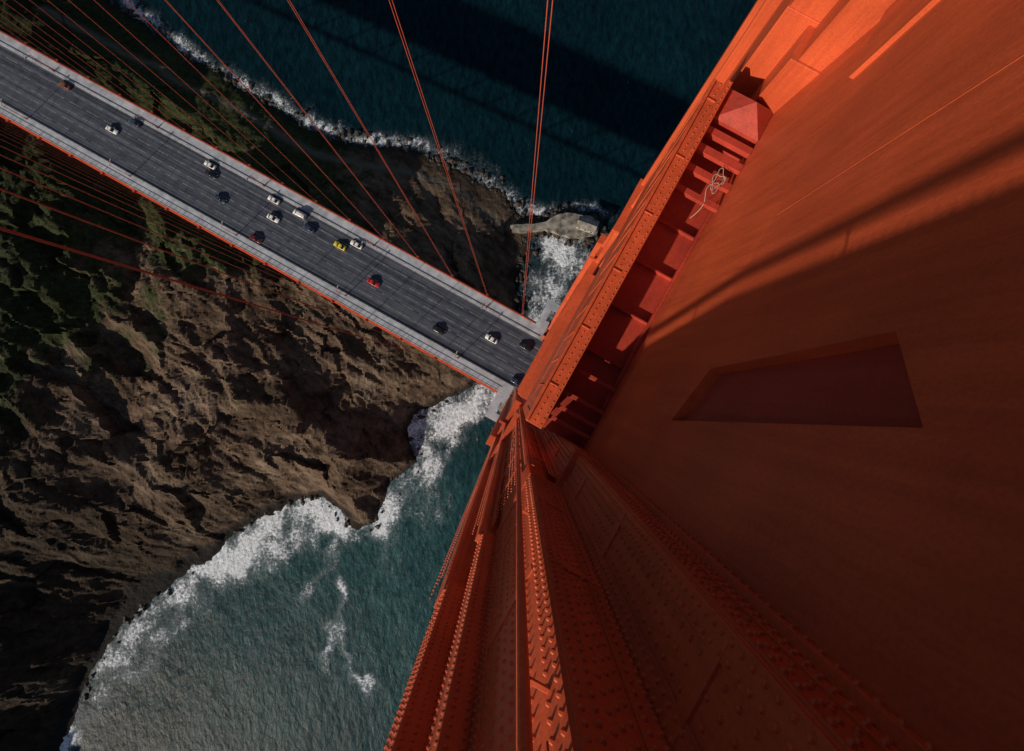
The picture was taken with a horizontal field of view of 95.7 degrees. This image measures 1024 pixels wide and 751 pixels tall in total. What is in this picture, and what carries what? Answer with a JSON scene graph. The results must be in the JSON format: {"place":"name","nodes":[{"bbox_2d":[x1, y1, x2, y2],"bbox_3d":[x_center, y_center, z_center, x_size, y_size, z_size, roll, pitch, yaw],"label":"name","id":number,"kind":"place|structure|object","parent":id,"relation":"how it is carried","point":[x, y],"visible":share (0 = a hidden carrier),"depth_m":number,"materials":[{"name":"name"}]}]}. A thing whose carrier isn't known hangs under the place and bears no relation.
{"place":"outdoors","nodes":[
{"label":"outdoors","id":0,"kind":"place"},
{"bbox_2d":[0,0,549,750],"bbox_3d":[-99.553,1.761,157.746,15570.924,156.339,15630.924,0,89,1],"label":"terrain","id":1,"kind":"structure","parent":0,"point":[160,434],"depth_m":204.65,"materials":[{"name":"brown stone"}]},
{"bbox_2d":[83,0,608,700],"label":"shore boulders","id":2,"kind":"object","parent":1,"relation":"on","point":[587,242],"visible":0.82,"depth_m":227.56,"materials":[{"name":"stone"}]},
{"bbox_2d":[510,213,598,239],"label":"lighthouse station","id":3,"kind":"object","parent":1,"relation":"on","point":[573,226],"visible":0.9,"depth_m":224.50,"materials":[{"name":"concrete"}]},
{"bbox_2d":[59,0,756,750],"bbox_3d":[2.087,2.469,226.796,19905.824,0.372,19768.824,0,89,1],"label":"sea","id":4,"kind":"structure","parent":0,"point":[297,628],"depth_m":227.83,"materials":[{"name":"liquid"}]},
{"bbox_2d":[384,0,1023,750],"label":"bridge tower","id":5,"kind":"structure","parent":4,"relation":"in","point":[750,478],"depth_m":8.77,"materials":[{"name":"orange metal"}]},
{"bbox_2d":[690,168,725,217],"bbox_3d":[9.533,-8.941,22.790,0.611,1.233,2.254,41,90,1],"label":"rope coil","id":6,"kind":"object","parent":5,"relation":"attached to","point":[724,178],"visible":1,"depth_m":22.26,"materials":[{"name":"beige fabric"}]},
{"bbox_3d":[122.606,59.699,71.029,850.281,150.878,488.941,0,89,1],"label":"main suspension cable","id":7,"kind":"object","parent":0,"visible":0},
{"bbox_2d":[0,0,552,359],"bbox_3d":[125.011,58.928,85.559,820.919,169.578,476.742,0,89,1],"label":"suspender cables","id":8,"kind":"object","parent":7,"relation":"hanging from","point":[78,251],"visible":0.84,"depth_m":72.89,"materials":[{"name":"metal"}]},
{"bbox_2d":[0,30,559,421],"bbox_3d":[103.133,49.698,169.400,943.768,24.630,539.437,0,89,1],"label":"bridge deck","id":9,"kind":"structure","parent":8,"relation":"hanging from","point":[412,300],"depth_m":165.36,"materials":[{"name":"asphalt"}]},
{"bbox_2d":[59,81,71,89],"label":"car","id":10,"kind":"object","parent":9,"relation":"on","point":[64,85],"visible":1,"depth_m":169.26,"materials":[{"name":"paint"}]},
{"bbox_2d":[105,125,118,134],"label":"car","id":11,"kind":"object","parent":9,"relation":"on","point":[112,130],"visible":1,"depth_m":168.01,"materials":[{"name":"paint"}]},
{"bbox_2d":[128,118,140,126],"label":"car","id":12,"kind":"object","parent":9,"relation":"on","point":[134,122],"visible":1,"depth_m":167.69,"materials":[{"name":"paint"}]},
{"bbox_2d":[204,160,216,169],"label":"car","id":13,"kind":"object","parent":9,"relation":"on","point":[212,166],"visible":1,"depth_m":166.00,"materials":[{"name":"paint"}]},
{"bbox_2d":[205,169,217,178],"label":"car","id":14,"kind":"object","parent":9,"relation":"on","point":[213,175],"visible":1,"depth_m":165.93,"materials":[{"name":"paint"}]},
{"bbox_2d":[214,194,226,203],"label":"car","id":15,"kind":"object","parent":9,"relation":"on","point":[220,199],"visible":1,"depth_m":165.47,"materials":[{"name":"paint"}]},
{"bbox_2d":[249,234,261,243],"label":"car","id":16,"kind":"object","parent":9,"relation":"on","point":[255,238],"visible":1,"depth_m":164.45,"materials":[{"name":"paint"}]},
{"bbox_2d":[267,195,279,204],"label":"car","id":17,"kind":"object","parent":9,"relation":"on","point":[276,201],"visible":1,"depth_m":164.61,"materials":[{"name":"paint"}]},
{"bbox_2d":[267,213,279,222],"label":"car","id":18,"kind":"object","parent":9,"relation":"on","point":[273,218],"visible":1,"depth_m":164.45,"materials":[{"name":"paint"}]},
{"bbox_2d":[293,209,306,219],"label":"van","id":19,"kind":"object","parent":9,"relation":"on","point":[300,214],"visible":1,"depth_m":163.36,"materials":[{"name":"paint"}]},
{"bbox_2d":[303,223,315,232],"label":"car","id":20,"kind":"object","parent":9,"relation":"on","point":[308,228],"visible":1,"depth_m":163.73,"materials":[{"name":"paint"}]},
{"bbox_2d":[333,241,345,250],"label":"car","id":21,"kind":"object","parent":9,"relation":"on","point":[337,244],"visible":1,"depth_m":163.07,"materials":[{"name":"paint"}]},
{"bbox_2d":[350,240,362,249],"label":"car","id":22,"kind":"object","parent":9,"relation":"on","point":[356,244],"visible":1,"depth_m":162.84,"materials":[{"name":"paint"}]},
{"bbox_2d":[367,278,379,287],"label":"car","id":23,"kind":"object","parent":9,"relation":"on","point":[376,284],"visible":1,"depth_m":162.21,"materials":[{"name":"paint"}]},
{"bbox_2d":[432,325,444,334],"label":"car","id":24,"kind":"object","parent":9,"relation":"on","point":[438,330],"visible":1,"depth_m":160.67,"materials":[{"name":"paint"}]},
{"bbox_2d":[485,334,497,343],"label":"car","id":25,"kind":"object","parent":9,"relation":"on","point":[491,338],"visible":1,"depth_m":159.78,"materials":[{"name":"paint"}]},
{"bbox_2d":[510,377,521,385],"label":"car","id":26,"kind":"object","parent":9,"relation":"on","point":[514,380],"visible":0.75,"depth_m":158.86,"materials":[{"name":"paint"}]},
{"bbox_2d":[519,341,531,351],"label":"car","id":27,"kind":"object","parent":9,"relation":"on","point":[525,346],"visible":1,"depth_m":159.23,"materials":[{"name":"paint"}]}
]}

